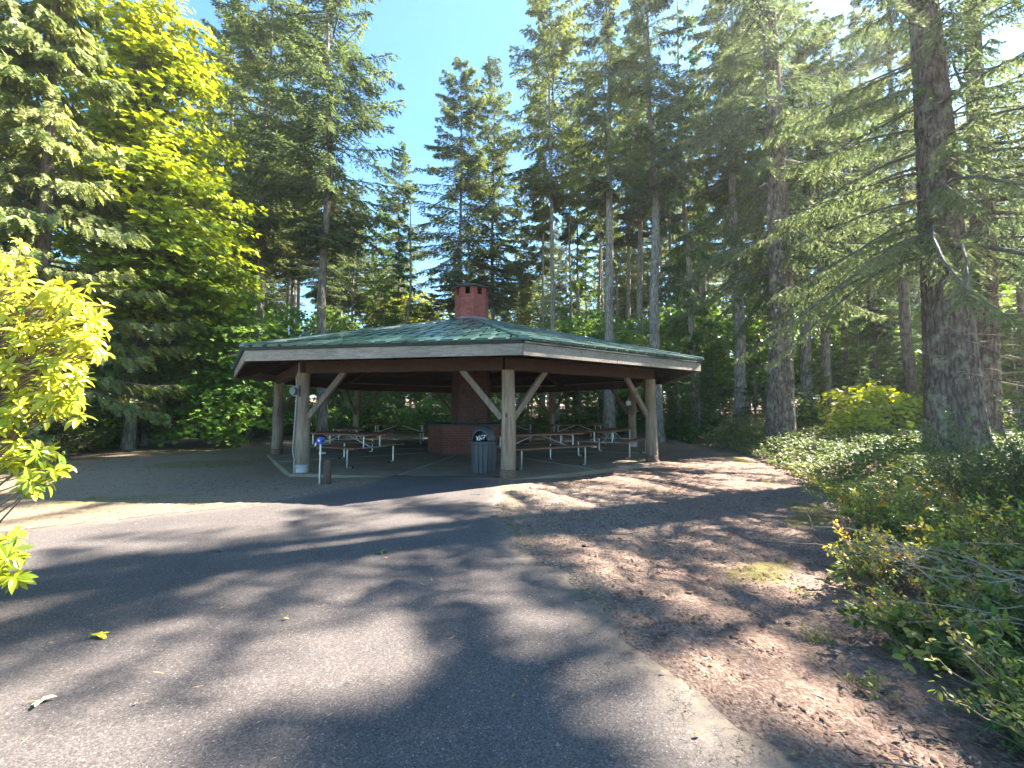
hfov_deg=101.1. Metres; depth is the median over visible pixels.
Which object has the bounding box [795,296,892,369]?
understory tree
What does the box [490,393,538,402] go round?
understory tree
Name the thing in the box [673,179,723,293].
fir tree
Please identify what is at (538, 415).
young conifer
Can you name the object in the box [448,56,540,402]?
fir tree
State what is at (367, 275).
fir tree
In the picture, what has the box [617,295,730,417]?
understory tree
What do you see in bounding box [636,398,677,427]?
leafy shrub
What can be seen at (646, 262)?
fir tree
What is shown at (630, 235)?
fir tree
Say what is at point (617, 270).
fir tree
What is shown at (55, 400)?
rhododendron shrub
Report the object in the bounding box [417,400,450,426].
leafy shrub
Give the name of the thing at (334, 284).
fir tree
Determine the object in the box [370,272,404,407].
fir tree
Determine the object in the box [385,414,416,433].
evergreen shrub
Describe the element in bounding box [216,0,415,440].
fir tree
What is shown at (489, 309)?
fir tree
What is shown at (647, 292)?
fir tree
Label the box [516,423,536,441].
picnic table
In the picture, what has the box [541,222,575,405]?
fir tree
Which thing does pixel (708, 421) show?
leafy shrub
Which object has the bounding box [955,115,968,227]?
fir tree
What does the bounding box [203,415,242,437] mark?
leafy shrub
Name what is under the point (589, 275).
fir tree
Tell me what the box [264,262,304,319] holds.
fir tree
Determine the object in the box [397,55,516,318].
fir tree
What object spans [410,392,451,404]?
understory tree
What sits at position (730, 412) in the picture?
evergreen shrub
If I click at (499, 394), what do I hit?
young conifer
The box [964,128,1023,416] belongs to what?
fir tree
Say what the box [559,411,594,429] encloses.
evergreen shrub
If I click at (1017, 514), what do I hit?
huckleberry bush
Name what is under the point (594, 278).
fir tree
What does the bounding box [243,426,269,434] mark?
evergreen shrub
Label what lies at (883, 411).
vine maple
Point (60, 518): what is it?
dry needles
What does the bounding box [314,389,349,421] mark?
young conifer
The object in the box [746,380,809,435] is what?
young conifer
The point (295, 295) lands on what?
fir tree
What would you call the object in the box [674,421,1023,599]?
salal ground cover
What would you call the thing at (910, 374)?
fir tree
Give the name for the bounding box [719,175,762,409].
fir tree
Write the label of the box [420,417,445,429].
evergreen shrub
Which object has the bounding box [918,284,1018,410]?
understory tree
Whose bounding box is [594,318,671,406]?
understory tree
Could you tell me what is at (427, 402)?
leafy shrub
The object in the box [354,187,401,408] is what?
fir tree
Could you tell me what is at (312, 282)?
fir tree
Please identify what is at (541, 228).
fir tree
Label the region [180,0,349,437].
fir tree
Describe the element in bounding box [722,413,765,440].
evergreen shrub
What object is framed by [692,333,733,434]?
young conifer
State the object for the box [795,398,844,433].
leafy shrub
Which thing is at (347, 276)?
fir tree
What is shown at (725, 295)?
fir tree
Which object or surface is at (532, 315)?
fir tree
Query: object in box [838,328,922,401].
understory tree
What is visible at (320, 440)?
water spigot
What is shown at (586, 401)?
leafy shrub
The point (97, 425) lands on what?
young conifer
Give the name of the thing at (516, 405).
leafy shrub
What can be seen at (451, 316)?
fir tree
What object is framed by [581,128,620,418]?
fir tree
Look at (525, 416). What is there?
evergreen shrub
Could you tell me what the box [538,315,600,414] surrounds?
understory tree
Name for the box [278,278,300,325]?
fir tree
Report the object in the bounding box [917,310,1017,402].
understory tree
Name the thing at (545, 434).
picnic table
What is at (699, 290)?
fir tree
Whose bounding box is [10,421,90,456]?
leafy shrub
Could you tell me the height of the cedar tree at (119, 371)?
9.827 m
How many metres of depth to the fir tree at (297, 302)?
36.48 m
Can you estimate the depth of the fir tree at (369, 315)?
45.92 m
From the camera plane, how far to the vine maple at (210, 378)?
16.99 m
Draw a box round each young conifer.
[53,359,121,449]
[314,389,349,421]
[347,391,387,431]
[387,392,426,426]
[432,393,450,408]
[491,393,501,421]
[515,392,548,432]
[537,392,582,436]
[557,391,597,435]
[571,390,622,436]
[596,390,643,433]
[662,344,706,437]
[669,355,727,442]
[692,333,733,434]
[720,360,766,427]
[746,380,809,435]
[795,362,844,437]
[799,331,852,415]
[831,316,889,419]
[863,333,918,400]
[908,367,922,423]
[1000,310,1023,432]
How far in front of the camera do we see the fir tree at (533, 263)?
33.07 m
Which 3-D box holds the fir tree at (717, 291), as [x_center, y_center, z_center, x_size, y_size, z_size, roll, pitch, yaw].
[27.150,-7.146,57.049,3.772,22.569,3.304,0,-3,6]
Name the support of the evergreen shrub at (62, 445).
on the ground at (764, 680)
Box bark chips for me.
[501,449,1023,767]
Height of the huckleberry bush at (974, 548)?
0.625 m
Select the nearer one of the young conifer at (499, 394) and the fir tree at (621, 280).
the young conifer at (499, 394)
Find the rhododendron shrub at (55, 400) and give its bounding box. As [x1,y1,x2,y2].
[0,237,115,594]
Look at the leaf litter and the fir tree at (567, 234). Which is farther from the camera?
the fir tree at (567, 234)
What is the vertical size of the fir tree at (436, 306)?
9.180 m
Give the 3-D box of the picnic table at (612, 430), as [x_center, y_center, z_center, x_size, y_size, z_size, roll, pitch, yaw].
[3.130,1.797,13.065,1.710,0.794,2.440,-2,-4,31]
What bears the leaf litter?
on the ground at (764, 680)
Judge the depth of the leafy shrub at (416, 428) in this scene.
25.05 m
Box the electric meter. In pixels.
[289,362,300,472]
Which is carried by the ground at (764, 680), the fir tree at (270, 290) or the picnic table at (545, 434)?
the fir tree at (270, 290)
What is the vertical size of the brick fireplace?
5.786 m
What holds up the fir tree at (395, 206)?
on the ground at (764, 680)
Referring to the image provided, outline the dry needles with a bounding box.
[0,446,512,528]
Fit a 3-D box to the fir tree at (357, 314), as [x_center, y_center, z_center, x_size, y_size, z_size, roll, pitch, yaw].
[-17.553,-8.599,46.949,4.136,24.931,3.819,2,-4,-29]
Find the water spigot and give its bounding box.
[314,437,325,483]
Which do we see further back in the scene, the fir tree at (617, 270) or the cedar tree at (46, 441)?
the fir tree at (617, 270)
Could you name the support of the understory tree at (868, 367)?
on the ground at (764, 680)
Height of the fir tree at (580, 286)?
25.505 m
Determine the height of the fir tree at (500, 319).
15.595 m
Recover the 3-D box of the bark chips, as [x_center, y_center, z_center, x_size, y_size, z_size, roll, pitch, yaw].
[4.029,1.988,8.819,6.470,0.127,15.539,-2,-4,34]
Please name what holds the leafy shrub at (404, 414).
on the ground at (764, 680)
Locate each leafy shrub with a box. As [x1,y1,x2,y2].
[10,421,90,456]
[47,402,125,450]
[96,420,166,445]
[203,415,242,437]
[284,415,332,431]
[315,391,384,431]
[329,395,369,418]
[337,405,388,431]
[342,391,408,429]
[387,410,423,434]
[392,395,450,431]
[401,406,444,434]
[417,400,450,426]
[441,397,518,421]
[491,401,540,431]
[523,404,563,429]
[563,397,602,425]
[597,397,664,434]
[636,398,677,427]
[663,396,690,429]
[675,394,733,431]
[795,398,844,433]
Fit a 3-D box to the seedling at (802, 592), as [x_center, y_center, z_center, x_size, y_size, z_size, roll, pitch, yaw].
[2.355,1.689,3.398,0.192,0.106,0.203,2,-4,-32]
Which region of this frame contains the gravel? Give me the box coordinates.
[10,480,1006,767]
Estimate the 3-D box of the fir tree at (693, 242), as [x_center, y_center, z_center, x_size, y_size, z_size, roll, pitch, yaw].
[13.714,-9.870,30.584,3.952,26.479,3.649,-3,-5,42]
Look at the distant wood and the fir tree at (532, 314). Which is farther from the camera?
the distant wood
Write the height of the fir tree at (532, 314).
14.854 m
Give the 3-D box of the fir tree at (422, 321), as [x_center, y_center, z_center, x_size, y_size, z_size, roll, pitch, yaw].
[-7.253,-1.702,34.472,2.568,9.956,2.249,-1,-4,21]
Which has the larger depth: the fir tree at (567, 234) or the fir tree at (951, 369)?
the fir tree at (567, 234)
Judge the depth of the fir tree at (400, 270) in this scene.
30.51 m
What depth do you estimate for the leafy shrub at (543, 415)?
26.39 m
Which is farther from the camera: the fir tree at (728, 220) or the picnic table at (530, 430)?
the fir tree at (728, 220)
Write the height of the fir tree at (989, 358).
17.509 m
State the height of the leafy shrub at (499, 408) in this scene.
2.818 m
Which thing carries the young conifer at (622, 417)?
on the ground at (764, 680)
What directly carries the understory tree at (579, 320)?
on the ground at (764, 680)
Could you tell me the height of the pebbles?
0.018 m
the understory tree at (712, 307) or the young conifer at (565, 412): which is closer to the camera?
the young conifer at (565, 412)
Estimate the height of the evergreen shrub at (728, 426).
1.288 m
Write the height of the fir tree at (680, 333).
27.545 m
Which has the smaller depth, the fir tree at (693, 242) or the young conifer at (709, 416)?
the young conifer at (709, 416)
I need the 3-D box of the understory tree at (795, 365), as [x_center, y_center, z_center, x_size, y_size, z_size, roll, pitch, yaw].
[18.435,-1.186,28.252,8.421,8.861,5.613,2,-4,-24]
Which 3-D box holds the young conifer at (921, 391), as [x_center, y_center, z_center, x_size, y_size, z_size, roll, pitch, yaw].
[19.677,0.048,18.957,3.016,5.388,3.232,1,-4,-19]
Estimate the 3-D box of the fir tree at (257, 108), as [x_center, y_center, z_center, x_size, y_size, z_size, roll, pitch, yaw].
[-18.592,-8.688,30.098,5.996,23.880,5.648,-3,-4,36]
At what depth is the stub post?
8.17 m
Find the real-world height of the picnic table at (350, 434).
0.794 m
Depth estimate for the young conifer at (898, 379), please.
22.12 m
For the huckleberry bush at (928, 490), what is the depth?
4.79 m
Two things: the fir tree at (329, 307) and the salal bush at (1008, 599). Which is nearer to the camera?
the salal bush at (1008, 599)
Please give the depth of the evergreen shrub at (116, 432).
17.05 m
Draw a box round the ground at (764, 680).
[0,398,1023,767]
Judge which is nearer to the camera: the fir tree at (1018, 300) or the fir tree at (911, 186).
the fir tree at (1018, 300)
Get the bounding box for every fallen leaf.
[30,694,55,706]
[90,631,107,638]
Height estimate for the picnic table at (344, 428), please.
0.794 m
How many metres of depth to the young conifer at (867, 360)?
20.16 m
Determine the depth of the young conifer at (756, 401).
19.82 m
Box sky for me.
[2,0,1023,397]
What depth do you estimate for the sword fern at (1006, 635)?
2.62 m
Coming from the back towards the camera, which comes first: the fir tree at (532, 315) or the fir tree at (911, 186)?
the fir tree at (532, 315)
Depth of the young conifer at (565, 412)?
23.50 m
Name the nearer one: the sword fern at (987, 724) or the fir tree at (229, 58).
the sword fern at (987, 724)
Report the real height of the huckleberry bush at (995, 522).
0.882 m
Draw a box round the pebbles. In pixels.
[0,497,715,761]
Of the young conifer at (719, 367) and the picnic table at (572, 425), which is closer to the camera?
the picnic table at (572, 425)
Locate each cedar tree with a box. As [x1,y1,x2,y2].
[0,0,207,460]
[0,144,106,457]
[84,233,204,445]
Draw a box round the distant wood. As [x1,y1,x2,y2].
[3,239,1010,410]
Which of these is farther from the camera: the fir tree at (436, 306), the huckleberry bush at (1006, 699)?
the fir tree at (436, 306)
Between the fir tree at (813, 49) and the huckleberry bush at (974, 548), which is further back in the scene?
the fir tree at (813, 49)
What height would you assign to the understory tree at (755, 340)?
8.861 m
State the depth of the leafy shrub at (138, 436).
17.78 m
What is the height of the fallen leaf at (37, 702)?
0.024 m
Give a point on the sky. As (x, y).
(426, 35)
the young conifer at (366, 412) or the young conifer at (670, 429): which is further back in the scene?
the young conifer at (366, 412)
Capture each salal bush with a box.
[832,588,1023,676]
[926,542,1023,648]
[946,605,1023,745]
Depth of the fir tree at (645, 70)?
19.86 m
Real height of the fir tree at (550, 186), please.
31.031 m
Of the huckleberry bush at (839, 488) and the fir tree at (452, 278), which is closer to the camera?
the huckleberry bush at (839, 488)
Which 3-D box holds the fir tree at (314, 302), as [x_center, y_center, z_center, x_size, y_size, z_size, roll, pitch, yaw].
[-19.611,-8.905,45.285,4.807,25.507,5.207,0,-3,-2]
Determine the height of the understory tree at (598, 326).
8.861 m
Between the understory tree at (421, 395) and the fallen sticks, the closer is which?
the fallen sticks
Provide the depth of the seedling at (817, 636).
2.68 m
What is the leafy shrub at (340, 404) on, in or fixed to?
on the ground at (764, 680)
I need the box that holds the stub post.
[323,459,331,483]
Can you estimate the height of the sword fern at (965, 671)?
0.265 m
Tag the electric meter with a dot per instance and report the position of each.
(295, 390)
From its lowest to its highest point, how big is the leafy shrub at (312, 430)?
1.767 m
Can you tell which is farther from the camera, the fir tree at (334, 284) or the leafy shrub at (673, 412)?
the fir tree at (334, 284)
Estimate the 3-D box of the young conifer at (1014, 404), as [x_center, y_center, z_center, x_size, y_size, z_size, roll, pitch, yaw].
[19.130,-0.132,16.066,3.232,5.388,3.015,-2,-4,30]
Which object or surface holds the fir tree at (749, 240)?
on the ground at (764, 680)
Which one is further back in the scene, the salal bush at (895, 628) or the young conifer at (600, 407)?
the young conifer at (600, 407)
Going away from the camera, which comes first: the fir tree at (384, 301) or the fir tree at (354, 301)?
the fir tree at (384, 301)
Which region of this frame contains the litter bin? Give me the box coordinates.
[470,426,497,473]
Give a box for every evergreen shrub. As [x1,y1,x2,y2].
[38,422,104,453]
[101,422,138,443]
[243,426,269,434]
[366,403,413,428]
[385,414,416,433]
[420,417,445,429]
[515,407,540,425]
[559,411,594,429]
[704,417,756,440]
[713,411,765,431]
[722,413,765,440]
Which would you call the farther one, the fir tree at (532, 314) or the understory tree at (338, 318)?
the fir tree at (532, 314)
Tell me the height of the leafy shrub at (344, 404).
2.899 m
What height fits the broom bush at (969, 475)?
0.943 m
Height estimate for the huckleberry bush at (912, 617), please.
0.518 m
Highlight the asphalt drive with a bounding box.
[0,475,802,767]
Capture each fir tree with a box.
[52,237,112,418]
[94,263,122,395]
[169,0,294,298]
[179,94,227,227]
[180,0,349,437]
[215,103,298,393]
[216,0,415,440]
[247,247,294,326]
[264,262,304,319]
[266,110,313,335]
[266,117,320,336]
[273,155,318,332]
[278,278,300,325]
[285,168,362,399]
[294,280,305,321]
[309,269,348,330]
[313,185,363,406]
[318,207,345,407]
[327,179,381,329]
[339,187,356,327]
[342,199,372,329]
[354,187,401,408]
[358,141,432,404]
[358,258,380,410]
[361,267,392,328]
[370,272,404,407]
[375,269,390,410]
[382,195,426,416]
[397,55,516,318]
[403,293,447,407]
[412,304,431,411]
[445,313,454,400]
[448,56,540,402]
[477,269,498,318]
[487,0,607,426]
[488,274,524,325]
[495,259,538,403]
[501,169,539,324]
[513,279,544,415]
[514,262,539,408]
[519,19,560,412]
[519,191,559,419]
[526,194,557,403]
[529,270,541,414]
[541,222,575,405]
[549,114,604,412]
[553,131,591,409]
[554,218,576,414]
[557,0,657,439]
[574,226,595,407]
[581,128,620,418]
[582,125,616,320]
[588,75,671,338]
[588,220,645,323]
[591,183,626,411]
[591,241,613,399]
[592,0,713,441]
[601,0,677,430]
[603,221,649,408]
[617,201,673,319]
[632,239,659,322]
[644,111,675,398]
[646,118,689,411]
[658,0,805,437]
[659,0,727,432]
[659,0,916,450]
[659,103,708,413]
[659,240,674,409]
[662,203,682,404]
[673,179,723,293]
[677,75,722,353]
[680,173,724,406]
[692,270,721,323]
[705,16,796,419]
[708,275,726,313]
[709,108,760,356]
[718,239,733,410]
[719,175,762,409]
[723,239,750,409]
[732,0,1023,471]
[743,0,866,414]
[750,31,895,426]
[797,12,877,395]
[808,0,920,399]
[826,0,1023,445]
[841,0,968,411]
[886,178,918,321]
[894,45,922,343]
[911,143,1023,423]
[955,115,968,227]
[963,120,1023,419]
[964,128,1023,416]
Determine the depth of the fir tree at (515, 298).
29.93 m
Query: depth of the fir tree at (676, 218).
29.47 m
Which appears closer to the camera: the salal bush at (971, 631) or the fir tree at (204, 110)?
the salal bush at (971, 631)
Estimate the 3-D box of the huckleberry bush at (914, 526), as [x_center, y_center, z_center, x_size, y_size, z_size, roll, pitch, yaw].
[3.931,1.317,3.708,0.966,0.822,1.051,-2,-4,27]
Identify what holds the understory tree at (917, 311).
on the ground at (764, 680)
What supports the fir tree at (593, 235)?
on the ground at (764, 680)
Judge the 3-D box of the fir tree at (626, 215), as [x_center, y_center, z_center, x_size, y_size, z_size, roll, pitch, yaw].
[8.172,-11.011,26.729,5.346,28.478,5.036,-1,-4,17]
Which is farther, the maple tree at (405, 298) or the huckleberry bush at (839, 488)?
the maple tree at (405, 298)
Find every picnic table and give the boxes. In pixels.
[285,431,403,468]
[315,426,376,453]
[368,424,427,444]
[495,431,596,470]
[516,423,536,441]
[543,424,608,443]
[574,427,645,458]
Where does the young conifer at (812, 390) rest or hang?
on the ground at (764, 680)
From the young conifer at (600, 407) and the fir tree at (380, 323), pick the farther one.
the fir tree at (380, 323)
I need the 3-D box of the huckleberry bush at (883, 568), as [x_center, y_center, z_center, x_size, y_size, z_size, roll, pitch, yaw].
[3.041,1.446,3.512,0.860,0.667,0.713,0,-3,0]
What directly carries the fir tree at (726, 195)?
on the ground at (764, 680)
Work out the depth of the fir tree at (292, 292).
31.34 m
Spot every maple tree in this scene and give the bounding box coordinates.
[1,0,270,449]
[341,289,448,410]
[508,285,569,402]
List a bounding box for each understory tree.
[218,293,288,391]
[233,303,339,428]
[297,309,362,403]
[331,389,403,404]
[376,392,415,416]
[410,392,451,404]
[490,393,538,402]
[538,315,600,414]
[544,307,616,409]
[560,308,636,403]
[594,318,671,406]
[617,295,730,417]
[634,290,731,363]
[668,318,749,404]
[710,293,816,413]
[746,312,852,405]
[794,312,892,399]
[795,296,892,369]
[813,297,920,379]
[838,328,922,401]
[881,298,922,385]
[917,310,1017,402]
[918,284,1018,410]
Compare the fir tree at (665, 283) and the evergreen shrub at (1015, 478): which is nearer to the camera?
the evergreen shrub at (1015, 478)
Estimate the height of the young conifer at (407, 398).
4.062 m
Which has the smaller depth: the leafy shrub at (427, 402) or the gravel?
the gravel
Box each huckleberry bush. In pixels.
[790,466,919,522]
[802,473,962,545]
[823,514,941,593]
[834,548,1023,648]
[868,464,1008,536]
[871,518,1023,602]
[886,478,1023,584]
[895,471,1023,577]
[922,614,1023,746]
[997,485,1023,536]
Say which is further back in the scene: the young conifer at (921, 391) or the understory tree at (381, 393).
the understory tree at (381, 393)
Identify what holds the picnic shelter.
on the ground at (764, 680)
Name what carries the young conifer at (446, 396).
on the ground at (764, 680)
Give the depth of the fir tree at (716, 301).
45.66 m
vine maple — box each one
[81,281,295,447]
[228,373,351,438]
[802,379,1012,447]
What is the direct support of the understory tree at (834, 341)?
on the ground at (764, 680)
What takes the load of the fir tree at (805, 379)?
on the ground at (764, 680)
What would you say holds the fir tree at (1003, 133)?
on the ground at (764, 680)
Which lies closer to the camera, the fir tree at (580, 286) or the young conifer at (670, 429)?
the young conifer at (670, 429)
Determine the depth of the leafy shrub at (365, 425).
25.73 m
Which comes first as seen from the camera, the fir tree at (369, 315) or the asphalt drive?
the asphalt drive
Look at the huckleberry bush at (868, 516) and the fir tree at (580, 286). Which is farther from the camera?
the fir tree at (580, 286)
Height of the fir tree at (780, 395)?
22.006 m
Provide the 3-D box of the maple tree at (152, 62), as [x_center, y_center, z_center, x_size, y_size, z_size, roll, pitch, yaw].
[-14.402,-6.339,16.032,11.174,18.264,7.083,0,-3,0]
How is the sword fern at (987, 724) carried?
on the ground at (764, 680)
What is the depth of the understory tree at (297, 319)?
26.97 m
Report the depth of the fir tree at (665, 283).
46.49 m
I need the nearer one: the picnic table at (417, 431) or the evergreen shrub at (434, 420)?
the picnic table at (417, 431)
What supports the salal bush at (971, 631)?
on the ground at (764, 680)
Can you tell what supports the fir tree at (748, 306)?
on the ground at (764, 680)
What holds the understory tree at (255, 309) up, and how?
on the ground at (764, 680)
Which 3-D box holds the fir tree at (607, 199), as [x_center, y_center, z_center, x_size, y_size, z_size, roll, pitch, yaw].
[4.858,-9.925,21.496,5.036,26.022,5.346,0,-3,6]
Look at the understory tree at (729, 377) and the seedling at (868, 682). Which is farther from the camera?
the understory tree at (729, 377)
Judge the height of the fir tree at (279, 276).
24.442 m
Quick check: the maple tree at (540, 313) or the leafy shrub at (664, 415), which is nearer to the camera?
the leafy shrub at (664, 415)
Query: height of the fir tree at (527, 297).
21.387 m
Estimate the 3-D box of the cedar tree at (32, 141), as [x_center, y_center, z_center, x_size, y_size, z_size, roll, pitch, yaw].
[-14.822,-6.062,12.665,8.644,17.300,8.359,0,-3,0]
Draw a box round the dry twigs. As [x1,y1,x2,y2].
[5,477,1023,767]
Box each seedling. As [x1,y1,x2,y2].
[789,585,816,597]
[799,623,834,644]
[840,666,901,702]
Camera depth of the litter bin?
9.11 m
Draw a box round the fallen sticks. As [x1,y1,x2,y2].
[346,458,1023,767]
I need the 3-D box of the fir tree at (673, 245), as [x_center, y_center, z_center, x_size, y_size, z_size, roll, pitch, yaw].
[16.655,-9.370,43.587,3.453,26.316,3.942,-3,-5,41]
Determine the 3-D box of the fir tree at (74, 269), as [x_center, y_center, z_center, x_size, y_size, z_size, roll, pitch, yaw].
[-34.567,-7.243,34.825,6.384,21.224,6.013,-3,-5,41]
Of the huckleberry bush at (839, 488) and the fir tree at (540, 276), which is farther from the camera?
the fir tree at (540, 276)
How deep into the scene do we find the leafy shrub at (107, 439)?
15.37 m
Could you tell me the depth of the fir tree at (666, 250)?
33.72 m
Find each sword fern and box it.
[904,599,1023,654]
[938,675,1023,759]
[954,653,1023,674]
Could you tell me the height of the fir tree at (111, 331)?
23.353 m
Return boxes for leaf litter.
[27,468,1012,762]
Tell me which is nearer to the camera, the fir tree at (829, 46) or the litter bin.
the litter bin
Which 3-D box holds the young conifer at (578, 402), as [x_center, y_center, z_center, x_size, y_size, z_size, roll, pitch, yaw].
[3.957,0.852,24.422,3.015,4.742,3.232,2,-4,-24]
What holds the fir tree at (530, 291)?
on the ground at (764, 680)
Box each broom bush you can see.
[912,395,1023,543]
[930,452,1013,511]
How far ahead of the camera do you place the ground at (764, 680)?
4.14 m
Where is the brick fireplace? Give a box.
[426,283,500,453]
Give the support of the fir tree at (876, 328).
on the ground at (764, 680)
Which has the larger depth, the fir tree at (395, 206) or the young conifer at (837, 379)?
the fir tree at (395, 206)
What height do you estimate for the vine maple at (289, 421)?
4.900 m
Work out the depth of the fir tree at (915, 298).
34.10 m
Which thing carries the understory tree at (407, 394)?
on the ground at (764, 680)
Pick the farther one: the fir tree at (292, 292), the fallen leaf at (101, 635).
the fir tree at (292, 292)
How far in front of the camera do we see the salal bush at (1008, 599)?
2.70 m
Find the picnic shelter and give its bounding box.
[231,316,703,479]
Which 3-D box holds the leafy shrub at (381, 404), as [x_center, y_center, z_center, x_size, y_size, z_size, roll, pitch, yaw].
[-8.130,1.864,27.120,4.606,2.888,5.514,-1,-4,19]
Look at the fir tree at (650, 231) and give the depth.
31.86 m
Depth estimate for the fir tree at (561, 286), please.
49.26 m
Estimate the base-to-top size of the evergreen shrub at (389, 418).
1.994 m
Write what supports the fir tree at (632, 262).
on the ground at (764, 680)
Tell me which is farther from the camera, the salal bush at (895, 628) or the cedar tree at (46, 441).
the cedar tree at (46, 441)
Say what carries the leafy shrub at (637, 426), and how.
on the ground at (764, 680)
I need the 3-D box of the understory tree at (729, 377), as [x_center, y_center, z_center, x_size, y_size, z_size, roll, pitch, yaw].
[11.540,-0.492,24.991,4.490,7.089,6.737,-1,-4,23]

